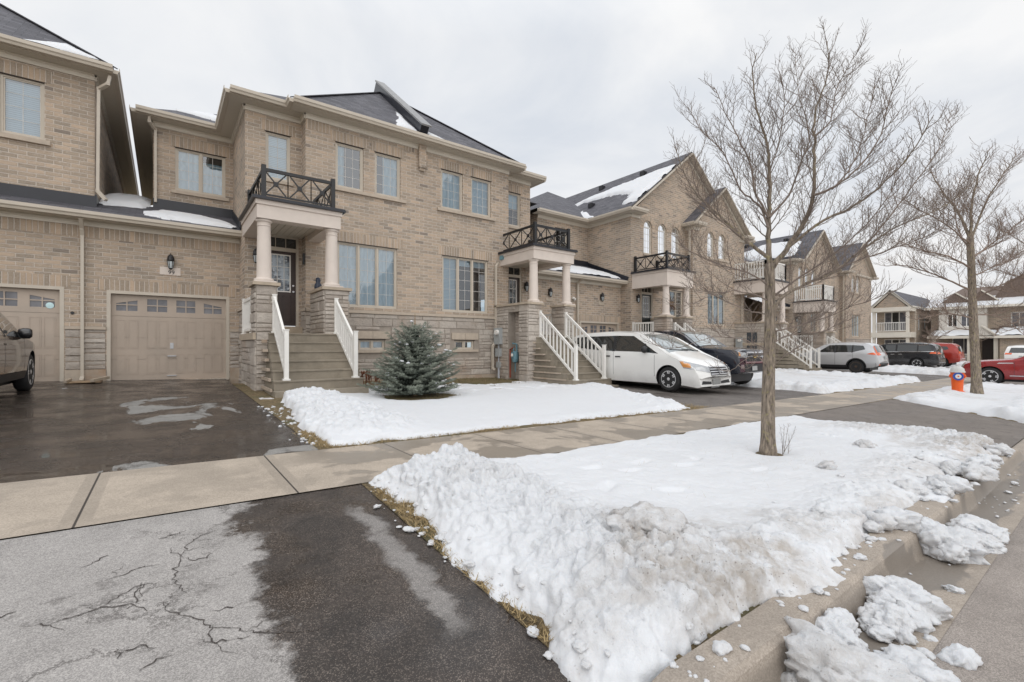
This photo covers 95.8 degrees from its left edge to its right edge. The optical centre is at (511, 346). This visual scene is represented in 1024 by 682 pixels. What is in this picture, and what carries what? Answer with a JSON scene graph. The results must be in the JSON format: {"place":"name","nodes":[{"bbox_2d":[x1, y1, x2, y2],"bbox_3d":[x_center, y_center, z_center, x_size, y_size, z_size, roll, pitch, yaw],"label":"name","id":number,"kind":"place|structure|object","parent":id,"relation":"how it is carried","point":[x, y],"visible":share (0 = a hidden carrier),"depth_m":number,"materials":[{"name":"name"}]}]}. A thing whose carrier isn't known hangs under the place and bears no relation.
{"place":"outdoors","nodes":[
{"label":"outdoors","id":0,"kind":"place"},
{"bbox_2d":[0,379,317,482],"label":"driveway","id":1,"kind":"structure","parent":0,"point":[51,429],"depth_m":5.89,"materials":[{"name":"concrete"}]},
{"bbox_2d":[0,312,34,390],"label":"parked car","id":2,"kind":"object","parent":1,"relation":"on","point":[17,359],"visible":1,"depth_m":8.15,"materials":[{"name":"brown metal"}]},
{"bbox_2d":[63,376,109,383],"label":"wooden boards","id":3,"kind":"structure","parent":1,"relation":"on","point":[94,380],"depth_m":10.54,"materials":[{"name":"brown wood"}]},
{"bbox_2d":[143,210,235,227],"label":"roof snow","id":4,"kind":"structure","parent":0,"point":[181,216],"depth_m":12.19,"materials":[{"name":"snow"}]},
{"bbox_2d":[176,109,216,120],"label":"roof snow","id":5,"kind":"structure","parent":0,"point":[209,116],"depth_m":13.96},
{"bbox_2d":[233,378,701,449],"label":"lawn","id":6,"kind":"structure","parent":0,"point":[256,396],"depth_m":8.40,"materials":[{"name":"brown plant"}]},
{"bbox_2d":[361,370,383,386],"bbox_3d":[-3.554,0.815,11.793,0.666,0.458,0.959,0,0,38],"label":"dried plant","id":7,"kind":"object","parent":6,"relation":"on","point":[366,376],"visible":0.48,"depth_m":11.57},
{"bbox_2d":[356,320,462,395],"bbox_3d":[-2.160,0.209,10.259,2.461,1.870,2.143,0,0,-37],"label":"spruce tree","id":8,"kind":"object","parent":6,"relation":"on","point":[415,376],"visible":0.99,"depth_m":9.87,"materials":[{"name":"plant"}]},
{"bbox_2d":[375,320,454,388],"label":"snow","id":9,"kind":"structure","parent":8,"relation":"on","point":[444,380],"depth_m":10.11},
{"bbox_2d":[382,377,542,399],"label":"thin grass","id":10,"kind":"structure","parent":6,"relation":"on","point":[460,384],"depth_m":13.68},
{"bbox_2d":[280,381,688,445],"bbox_3d":[-0.372,1.056,10.472,9.130,0.593,6.575,0,0,-37],"label":"snow cover","id":11,"kind":"object","parent":6,"relation":"on","point":[338,418],"visible":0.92,"depth_m":8.00,"materials":[{"name":"snow"}]},
{"bbox_2d":[0,377,970,538],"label":"sidewalk","id":12,"kind":"structure","parent":0,"point":[27,507],"depth_m":4.15,"materials":[{"name":"concrete"}]},
{"bbox_2d":[0,385,1023,642],"bbox_3d":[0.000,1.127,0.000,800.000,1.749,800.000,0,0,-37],"label":"ground","id":13,"kind":"structure","parent":0,"point":[260,499],"depth_m":3.59,"materials":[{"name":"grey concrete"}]},
{"bbox_2d":[0,3,139,380],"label":"brick house","id":14,"kind":"structure","parent":13,"relation":"on","point":[66,153],"depth_m":10.69,"materials":[{"name":"brick"}]},
{"bbox_2d":[0,72,46,139],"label":"window","id":15,"kind":"structure","parent":14,"relation":"in","point":[22,99],"depth_m":10.55,"materials":[{"name":"glass"}]},
{"bbox_2d":[0,283,63,380],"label":"garage door","id":16,"kind":"structure","parent":14,"relation":"in","point":[39,308],"depth_m":10.57,"materials":[{"name":"paint"}]},
{"bbox_2d":[25,39,101,60],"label":"roof snow","id":17,"kind":"structure","parent":14,"relation":"on","point":[65,47],"depth_m":10.81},
{"bbox_2d":[0,484,570,681],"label":"driveway apron","id":18,"kind":"object","parent":13,"relation":"on","point":[376,594],"visible":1,"depth_m":2.14,"materials":[{"name":"asphalt"}]},
{"bbox_2d":[0,529,321,669],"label":"asphalt crack","id":19,"kind":"object","parent":18,"relation":"on","point":[212,627],"visible":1,"depth_m":2.03,"materials":[{"name":"asphalt"}]},
{"bbox_2d":[80,80,618,397],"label":"brick house","id":20,"kind":"structure","parent":13,"relation":"on","point":[370,214],"depth_m":13.04,"materials":[{"name":"brick"}]},
{"bbox_2d":[99,193,150,208],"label":"roof snow","id":21,"kind":"structure","parent":20,"relation":"on","point":[127,200],"depth_m":12.37,"materials":[{"name":"snow"}]},
{"bbox_2d":[107,290,228,380],"bbox_3d":[-8.856,-0.225,12.052,2.540,2.270,0.410,0,0,-37],"label":"garage door","id":22,"kind":"structure","parent":20,"relation":"in","point":[151,336],"depth_m":11.94,"materials":[{"name":"paint"}]},
{"bbox_2d":[174,146,226,197],"bbox_3d":[-9.272,-5.065,13.771,1.425,1.430,0.624,0,0,-37],"label":"window","id":23,"kind":"structure","parent":20,"relation":"in","point":[195,171],"depth_m":13.59,"materials":[{"name":"glass"}]},
{"bbox_2d":[265,130,292,185],"bbox_3d":[-6.448,-5.085,12.652,0.810,1.470,0.670,0,0,-37],"label":"window","id":24,"kind":"structure","parent":20,"relation":"in","point":[277,145],"depth_m":12.52,"materials":[{"name":"glass"}]},
{"bbox_2d":[271,235,298,326],"bbox_3d":[-6.261,-1.760,12.530,0.880,2.440,0.110,0,0,-37],"label":"front door","id":25,"kind":"structure","parent":20,"relation":"in","point":[284,250],"depth_m":12.63,"materials":[{"name":"brown paint"}]},
{"bbox_2d":[335,141,364,190],"bbox_3d":[-4.785,-5.085,13.371,0.990,1.470,0.624,0,0,-37],"label":"window","id":26,"kind":"structure","parent":20,"relation":"in","point":[348,163],"depth_m":13.37,"materials":[{"name":"glass"}]},
{"bbox_2d":[337,241,396,308],"bbox_3d":[-4.358,-2.035,13.693,1.980,2.030,0.624,0,0,-37],"label":"window","id":27,"kind":"structure","parent":20,"relation":"in","point":[370,271],"depth_m":13.60,"materials":[{"name":"glass"}]},
{"bbox_2d":[358,339,385,349],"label":"basement window","id":28,"kind":"structure","parent":20,"relation":"in","point":[364,344],"depth_m":13.56,"materials":[{"name":"glass"}]},
{"bbox_2d":[374,151,399,198],"bbox_3d":[-3.887,-5.085,14.048,1.000,1.470,0.624,0,0,-37],"label":"window","id":29,"kind":"structure","parent":20,"relation":"in","point":[387,168],"depth_m":14.01,"materials":[{"name":"glass"}]},
{"bbox_2d":[396,112,416,130],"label":"roof snow","id":30,"kind":"structure","parent":20,"relation":"on","point":[401,121],"depth_m":14.25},
{"bbox_2d":[440,168,463,211],"bbox_3d":[-2.142,-5.085,15.363,1.010,1.470,0.624,0,0,-37],"label":"window","id":31,"kind":"structure","parent":20,"relation":"in","point":[451,181],"depth_m":15.25,"materials":[{"name":"glass"}]},
{"bbox_2d":[442,255,486,313],"bbox_3d":[-1.722,-2.035,15.679,1.980,2.030,0.624,0,0,-37],"label":"window","id":32,"kind":"structure","parent":20,"relation":"in","point":[461,276],"depth_m":15.63,"materials":[{"name":"glass"}]},
{"bbox_2d":[454,340,474,348],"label":"basement window","id":33,"kind":"structure","parent":20,"relation":"in","point":[462,344],"depth_m":15.55,"materials":[{"name":"glass"}]},
{"bbox_2d":[471,176,491,216],"bbox_3d":[-1.239,-5.085,16.043,1.010,1.470,0.624,0,0,-37],"label":"window","id":34,"kind":"structure","parent":20,"relation":"in","point":[480,188],"depth_m":15.92,"materials":[{"name":"glass"}]},
{"bbox_2d":[509,191,520,228],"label":"window","id":35,"kind":"structure","parent":20,"relation":"in","point":[514,198],"depth_m":17.40,"materials":[{"name":"glass"}]},
{"bbox_2d":[509,266,520,303],"bbox_3d":[-0.032,-1.760,17.224,0.880,2.440,0.110,0,0,-37],"label":"front door","id":36,"kind":"structure","parent":20,"relation":"in","point":[514,272],"depth_m":17.34,"materials":[{"name":"beige paint"}]},
{"bbox_2d":[481,152,820,370],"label":"brick house","id":37,"kind":"structure","parent":13,"relation":"on","point":[631,245],"depth_m":22.83,"materials":[{"name":"brick"}]},
{"bbox_2d":[550,265,619,278],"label":"roof snow","id":38,"kind":"structure","parent":37,"relation":"on","point":[578,269],"depth_m":20.58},
{"bbox_2d":[580,321,618,334],"bbox_3d":[3.848,0.050,20.874,2.530,2.300,0.410,0,0,-37],"label":"garage door","id":39,"kind":"structure","parent":37,"relation":"in","point":[588,326],"depth_m":20.80,"materials":[{"name":"paint"}]},
{"bbox_2d":[641,288,652,331],"bbox_3d":[6.333,-1.650,21.895,0.870,2.400,0.110,0,0,-37],"label":"front door","id":40,"kind":"structure","parent":37,"relation":"in","point":[647,293],"depth_m":21.95,"materials":[{"name":"beige paint"}]},
{"bbox_2d":[643,221,653,256],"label":"arched window","id":41,"kind":"structure","parent":37,"relation":"in","point":[647,227],"depth_m":21.98,"materials":[{"name":"glass"}]},
{"bbox_2d":[657,224,665,258],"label":"arched window","id":42,"kind":"structure","parent":37,"relation":"in","point":[661,230],"depth_m":22.65,"materials":[{"name":"glass"}]},
{"bbox_2d":[671,227,679,261],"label":"arched window","id":43,"kind":"structure","parent":37,"relation":"in","point":[673,238],"depth_m":23.30,"materials":[{"name":"glass"}]},
{"bbox_2d":[670,290,681,316],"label":"window","id":44,"kind":"structure","parent":37,"relation":"in","point":[673,292],"depth_m":23.36,"materials":[{"name":"glass"}]},
{"bbox_2d":[707,232,712,257],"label":"arched window","id":45,"kind":"structure","parent":37,"relation":"in","point":[709,240],"depth_m":24.55,"materials":[{"name":"glass"}]},
{"bbox_2d":[708,291,725,325],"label":"window","id":46,"kind":"structure","parent":37,"relation":"in","point":[715,304],"depth_m":24.97,"materials":[{"name":"glass"}]},
{"bbox_2d":[718,235,726,260],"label":"arched window","id":47,"kind":"structure","parent":37,"relation":"in","point":[721,238],"depth_m":25.18,"materials":[{"name":"glass"}]},
{"bbox_2d":[362,415,994,681],"bbox_3d":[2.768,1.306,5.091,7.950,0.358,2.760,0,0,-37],"label":"verge","id":48,"kind":"structure","parent":13,"relation":"on","point":[368,486],"depth_m":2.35,"materials":[{"name":"white snow"}]},
{"bbox_2d":[292,402,708,652],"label":"dead grass","id":49,"kind":"structure","parent":48,"relation":"on","point":[327,445],"depth_m":3.25,"materials":[{"name":"plant"}]},
{"bbox_2d":[601,501,692,538],"bbox_3d":[0.753,1.004,2.592,0.524,0.275,0.478,0,0,-6],"label":"snow lump","id":50,"kind":"object","parent":48,"relation":"on","point":[647,516],"visible":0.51,"depth_m":2.50,"materials":[{"name":"snow"}]},
{"bbox_2d":[640,18,982,455],"bbox_3d":[3.835,-1.324,5.282,5.124,5.321,2.124,0,0,-3],"label":"bare tree","id":51,"kind":"object","parent":48,"relation":"on","point":[767,447],"visible":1,"depth_m":5.29,"materials":[{"name":"brown plant"}]},
{"bbox_2d":[815,460,837,469],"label":"snow lump","id":52,"kind":"object","parent":48,"relation":"on","point":[827,465],"visible":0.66,"depth_m":4.53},
{"bbox_2d":[852,439,877,447],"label":"snow lump","id":53,"kind":"object","parent":48,"relation":"on","point":[863,443],"visible":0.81,"depth_m":5.64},
{"bbox_2d":[893,478,928,494],"bbox_3d":[3.414,1.219,3.961,0.280,0.166,0.236,0,0,-15],"label":"snow block","id":54,"kind":"object","parent":48,"relation":"on","point":[910,485],"depth_m":3.93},
{"bbox_2d":[929,460,960,475],"bbox_3d":[4.383,1.242,4.705,0.253,0.199,0.327,0,0,19],"label":"snow block","id":55,"kind":"object","parent":48,"relation":"on","point":[949,467],"depth_m":4.63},
{"bbox_2d":[744,229,878,352],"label":"brick house","id":56,"kind":"structure","parent":13,"relation":"on","point":[807,295],"depth_m":34.09,"materials":[{"name":"brick"}]},
{"bbox_2d":[744,241,800,260],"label":"roof snow","id":57,"kind":"structure","parent":56,"relation":"on","point":[777,249],"depth_m":33.14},
{"bbox_2d":[797,313,801,343],"bbox_3d":[19.910,-1.300,32.126,0.870,2.400,0.110,0,0,-37],"label":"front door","id":58,"kind":"structure","parent":56,"relation":"in","point":[797,313],"depth_m":32.20,"materials":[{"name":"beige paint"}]},
{"bbox_2d":[852,314,859,336],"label":"window","id":59,"kind":"structure","parent":56,"relation":"in","point":[854,329],"depth_m":37.75,"materials":[{"name":"glass"}]},
{"bbox_2d":[871,290,930,344],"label":"brick house","id":60,"kind":"structure","parent":13,"relation":"on","point":[894,324],"depth_m":45.27,"materials":[{"name":"paint"}]},
{"bbox_2d":[884,339,905,343],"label":"window","id":61,"kind":"structure","parent":60,"relation":"in","point":[886,341],"depth_m":45.67,"materials":[{"name":"white paint"}]},
{"bbox_2d":[884,312,905,330],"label":"window","id":62,"kind":"structure","parent":60,"relation":"in","point":[894,316],"depth_m":45.61,"materials":[{"name":"glass"}]},
{"bbox_2d":[797,399,1023,447],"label":"driveway apron","id":63,"kind":"object","parent":13,"relation":"on","point":[1010,434],"visible":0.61,"depth_m":9.11,"materials":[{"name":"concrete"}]},
{"bbox_2d":[870,382,1023,422],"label":"verge","id":64,"kind":"structure","parent":13,"relation":"on","point":[968,412],"depth_m":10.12,"materials":[{"name":"white snow"}]},
{"bbox_2d":[871,138,1023,393],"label":"bare tree","id":65,"kind":"object","parent":64,"relation":"on","point":[976,386],"visible":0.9,"depth_m":13.97,"materials":[{"name":"brown plant"}]},
{"bbox_2d":[949,365,966,391],"bbox_3d":[14.196,1.068,14.744,0.395,0.960,0.381,0,0,30],"label":"fire hydrant","id":66,"kind":"object","parent":64,"relation":"on","point":[957,375],"visible":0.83,"depth_m":14.63,"materials":[{"name":"metal"}]},
{"bbox_2d":[924,275,1023,360],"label":"brick house","id":67,"kind":"structure","parent":13,"relation":"on","point":[994,347],"depth_m":41.58,"materials":[{"name":"paint"}]},
{"bbox_2d":[947,314,957,326],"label":"window","id":68,"kind":"structure","parent":67,"relation":"in","point":[955,321],"depth_m":43.10,"materials":[{"name":"glass"}]},
{"bbox_2d":[952,338,966,356],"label":"window","id":69,"kind":"structure","parent":67,"relation":"in","point":[961,342],"depth_m":43.12,"materials":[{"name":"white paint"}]},
{"bbox_2d":[961,314,968,326],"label":"window","id":70,"kind":"structure","parent":67,"relation":"in","point":[964,321],"depth_m":42.46,"materials":[{"name":"glass"}]},
{"bbox_2d":[982,338,993,359],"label":"front door","id":71,"kind":"structure","parent":67,"relation":"in","point":[988,344],"depth_m":41.86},
{"bbox_2d":[1011,312,1023,325],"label":"window","id":72,"kind":"structure","parent":67,"relation":"in","point":[1014,313],"depth_m":40.46,"materials":[{"name":"glass"}]},
{"bbox_2d":[1002,382,1023,384],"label":"third driveway apron","id":73,"kind":"object","parent":13,"relation":"on","point":[1020,383],"visible":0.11,"depth_m":20.20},
{"bbox_2d":[961,356,1023,382],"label":"parked car","id":74,"kind":"object","parent":73,"relation":"on","point":[1002,370],"visible":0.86,"depth_m":18.41,"materials":[{"name":"red paint"}]},
{"bbox_2d":[0,0,1023,346],"label":"sky","id":75,"kind":"structure","parent":0,"point":[581,94],"materials":[{"name":"white"}]},
{"bbox_2d":[575,164,674,205],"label":"roof snow","id":76,"kind":"structure","parent":0,"point":[636,188],"depth_m":23.16,"materials":[{"name":"snow"}]},
{"bbox_2d":[612,380,830,407],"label":"driveway","id":77,"kind":"structure","parent":0,"point":[724,395],"depth_m":12.84,"materials":[{"name":"asphalt"}]},
{"bbox_2d":[574,331,730,390],"bbox_3d":[4.123,0.370,14.585,2.273,1.746,5.166,0,0,-37],"label":"parked car","id":78,"kind":"object","parent":77,"relation":"on","point":[631,356],"visible":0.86,"depth_m":13.31,"materials":[{"name":"white paint"}]},
{"bbox_2d":[652,330,762,383],"bbox_3d":[5.911,0.346,16.415,2.200,1.858,5.395,0,0,-37],"label":"parked car","id":79,"kind":"object","parent":77,"relation":"on","point":[724,354],"visible":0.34,"depth_m":14.47,"materials":[{"name":"blue paint"}]},
{"bbox_2d":[834,382,916,392],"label":"lawn","id":80,"kind":"structure","parent":0,"point":[870,388],"depth_m":15.50,"materials":[{"name":"brown plant"}]},
{"bbox_2d":[731,368,921,393],"bbox_3d":[11.677,1.299,19.167,10.920,0.621,6.220,0,0,-37],"label":"snow cover","id":81,"kind":"object","parent":80,"relation":"on","point":[820,381],"visible":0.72,"depth_m":17.52,"materials":[{"name":"snow"}]},
{"bbox_2d":[821,369,948,381],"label":"third driveway","id":82,"kind":"structure","parent":0,"point":[924,377],"depth_m":24.76,"materials":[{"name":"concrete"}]},
{"bbox_2d":[800,342,888,372],"bbox_3d":[18.241,0.597,26.141,2.141,1.678,4.601,0,0,-37],"label":"parked car","id":83,"kind":"object","parent":82,"relation":"on","point":[856,357],"visible":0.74,"depth_m":24.82,"materials":[{"name":"silver metal"}]},
{"bbox_2d":[881,342,945,366],"bbox_3d":[26.786,0.598,32.414,2.273,1.744,5.166,0,0,-37],"label":"parked car","id":84,"kind":"object","parent":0,"point":[914,354],"visible":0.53,"depth_m":30.83,"materials":[{"name":"black paint"}]},
{"bbox_2d":[934,343,964,366],"bbox_3d":[30.562,0.606,34.550,2.146,1.758,4.600,0,0,-37],"label":"parked car","id":85,"kind":"object","parent":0,"point":[954,353],"visible":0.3,"depth_m":32.68,"materials":[{"name":"red paint"}]},
{"bbox_2d":[932,330,995,335],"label":"roof snow","id":86,"kind":"structure","parent":0,"point":[957,332],"depth_m":42.37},
{"bbox_2d":[926,295,1023,307],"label":"roof snow","id":87,"kind":"structure","parent":0,"point":[1015,300],"depth_m":41.01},
{"bbox_2d":[929,516,1023,681],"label":"road","id":88,"kind":"structure","parent":0,"point":[987,625],"depth_m":2.27,"materials":[{"name":"asphalt"}]},
{"bbox_2d":[652,439,1023,681],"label":"curb","id":89,"kind":"structure","parent":88,"relation":"on","point":[762,630],"depth_m":2.47,"materials":[{"name":"concrete"}]},
{"bbox_2d":[257,405,1023,681],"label":"snow crumbs","id":90,"kind":"object","parent":89,"relation":"on","point":[722,648],"visible":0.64,"depth_m":2.33,"materials":[{"name":"snow"}]},
{"bbox_2d":[815,607,869,650],"bbox_3d":[1.435,1.309,2.076,0.449,0.204,0.276,0,0,-37],"label":"snow lump","id":91,"kind":"object","parent":89,"relation":"on","point":[841,623],"visible":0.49,"depth_m":2.07,"materials":[{"name":"snow"}]},
{"bbox_2d":[781,616,925,681],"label":"snow lump","id":92,"kind":"object","parent":89,"relation":"on","point":[814,653],"visible":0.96,"depth_m":1.75,"materials":[{"name":"snow"}]},
{"bbox_2d":[862,511,897,532],"bbox_3d":[2.455,1.186,3.117,0.246,0.138,0.207,0,0,-37],"label":"snow block","id":93,"kind":"object","parent":89,"relation":"on","point":[876,522],"depth_m":3.06,"materials":[{"name":"snow"}]},
{"bbox_2d":[856,601,918,644],"bbox_3d":[1.801,1.330,2.255,0.247,0.190,0.314,0,0,14],"label":"snow lump","id":94,"kind":"object","parent":89,"relation":"on","point":[887,622],"visible":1,"depth_m":2.18,"materials":[{"name":"snow"}]},
{"bbox_2d":[873,506,922,532],"bbox_3d":[2.636,1.187,3.181,0.307,0.161,0.242,0,0,0],"label":"snow block","id":95,"kind":"object","parent":89,"relation":"on","point":[908,520],"depth_m":3.11,"materials":[{"name":"snow"}]},
{"bbox_2d":[863,575,953,634],"bbox_3d":[2.037,1.325,2.416,0.445,0.211,0.380,0,0,-37],"label":"snow lump","id":96,"kind":"object","parent":89,"relation":"on","point":[927,611],"visible":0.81,"depth_m":2.34,"materials":[{"name":"snow"}]},
{"bbox_2d":[924,481,954,490],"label":"snow block","id":97,"kind":"object","parent":89,"relation":"on","point":[934,484],"depth_m":4.00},
{"bbox_2d":[932,486,954,497],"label":"snow block","id":98,"kind":"object","parent":89,"relation":"on","point":[947,491],"depth_m":3.88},
{"bbox_2d":[926,474,974,492],"bbox_3d":[3.870,1.233,4.088,0.268,0.201,0.328,0,0,-37],"label":"snow block","id":99,"kind":"object","parent":89,"relation":"on","point":[960,485],"depth_m":4.02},
{"bbox_2d":[916,516,990,564],"bbox_3d":[2.967,1.350,3.194,0.616,0.300,0.502,0,0,-37],"label":"snow lump","id":100,"kind":"object","parent":89,"relation":"on","point":[950,544],"visible":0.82,"depth_m":3.01,"materials":[{"name":"snow"}]},
{"bbox_2d":[941,584,965,593],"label":"snow lump","id":101,"kind":"object","parent":89,"relation":"on","point":[951,588],"visible":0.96,"depth_m":2.59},
{"bbox_2d":[945,513,1009,543],"bbox_3d":[3.476,1.382,3.451,0.409,0.215,0.342,0,0,-37],"label":"snow lump","id":102,"kind":"object","parent":89,"relation":"on","point":[975,523],"visible":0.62,"depth_m":3.40,"materials":[{"name":"snow"}]},
{"bbox_2d":[961,463,999,481],"bbox_3d":[4.510,1.228,4.477,0.334,0.180,0.286,0,0,-37],"label":"snow block","id":103,"kind":"object","parent":89,"relation":"on","point":[977,472],"depth_m":4.42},
{"bbox_2d":[965,456,995,469],"bbox_3d":[4.942,1.250,4.884,0.318,0.201,0.242,0,0,-37],"label":"snow block","id":104,"kind":"object","parent":89,"relation":"on","point":[986,461],"depth_m":4.84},
{"bbox_2d":[970,529,1006,553],"bbox_3d":[3.263,1.366,3.212,0.248,0.148,0.284,0,0,39],"label":"snow lump","id":105,"kind":"object","parent":89,"relation":"on","point":[992,544],"visible":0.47,"depth_m":3.14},
{"bbox_2d":[977,454,1003,464],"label":"snow block","id":106,"kind":"object","parent":89,"relation":"on","point":[996,458],"depth_m":5.14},
{"bbox_2d":[982,444,1014,455],"bbox_3d":[5.916,1.280,5.667,0.284,0.163,0.264,0,0,1],"label":"snow block","id":107,"kind":"object","parent":89,"relation":"on","point":[1001,450],"depth_m":5.58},
{"bbox_2d":[873,644,960,681],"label":"snow lump","id":108,"kind":"object","parent":88,"relation":"on","point":[917,663],"visible":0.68,"depth_m":1.85,"materials":[{"name":"snow"}]},
{"bbox_2d":[935,643,982,670],"bbox_3d":[1.918,1.340,1.982,0.150,0.114,0.123,0,0,-3],"label":"snow lump","id":109,"kind":"object","parent":88,"relation":"on","point":[957,655],"visible":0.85,"depth_m":1.97,"materials":[{"name":"snow"}]},
{"bbox_2d":[961,215,1023,340],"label":"bare tree","id":110,"kind":"object","parent":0,"point":[1013,287],"visible":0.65,"depth_m":26.45,"materials":[{"name":"brown plant"}]},
{"bbox_2d":[996,326,1023,334],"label":"roof snow","id":111,"kind":"structure","parent":0,"point":[1013,331],"depth_m":39.22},
{"bbox_2d":[1004,345,1023,358],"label":"parked car","id":112,"kind":"object","parent":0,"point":[1014,351],"visible":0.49,"depth_m":32.59,"materials":[{"name":"white paint"}]},
{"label":"lawn","id":113,"kind":"structure","parent":0,"visible":0},
{"bbox_2d":[920,325,941,342],"bbox_3d":[33.877,-0.212,37.547,1.275,3.489,2.922,0,0,36],"label":"bare tree","id":114,"kind":"object","parent":113,"relation":"on","point":[933,331],"visible":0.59,"depth_m":37.30,"materials":[{"name":"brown plant"}]},
{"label":"lawn","id":115,"kind":"structure","parent":0,"visible":0},
{"bbox_2d":[840,365,951,375],"bbox_3d":[23.826,1.403,28.284,5.500,0.559,6.100,0,0,-37],"label":"snow cover","id":116,"kind":"object","parent":115,"relation":"on","point":[911,369],"visible":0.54,"depth_m":26.52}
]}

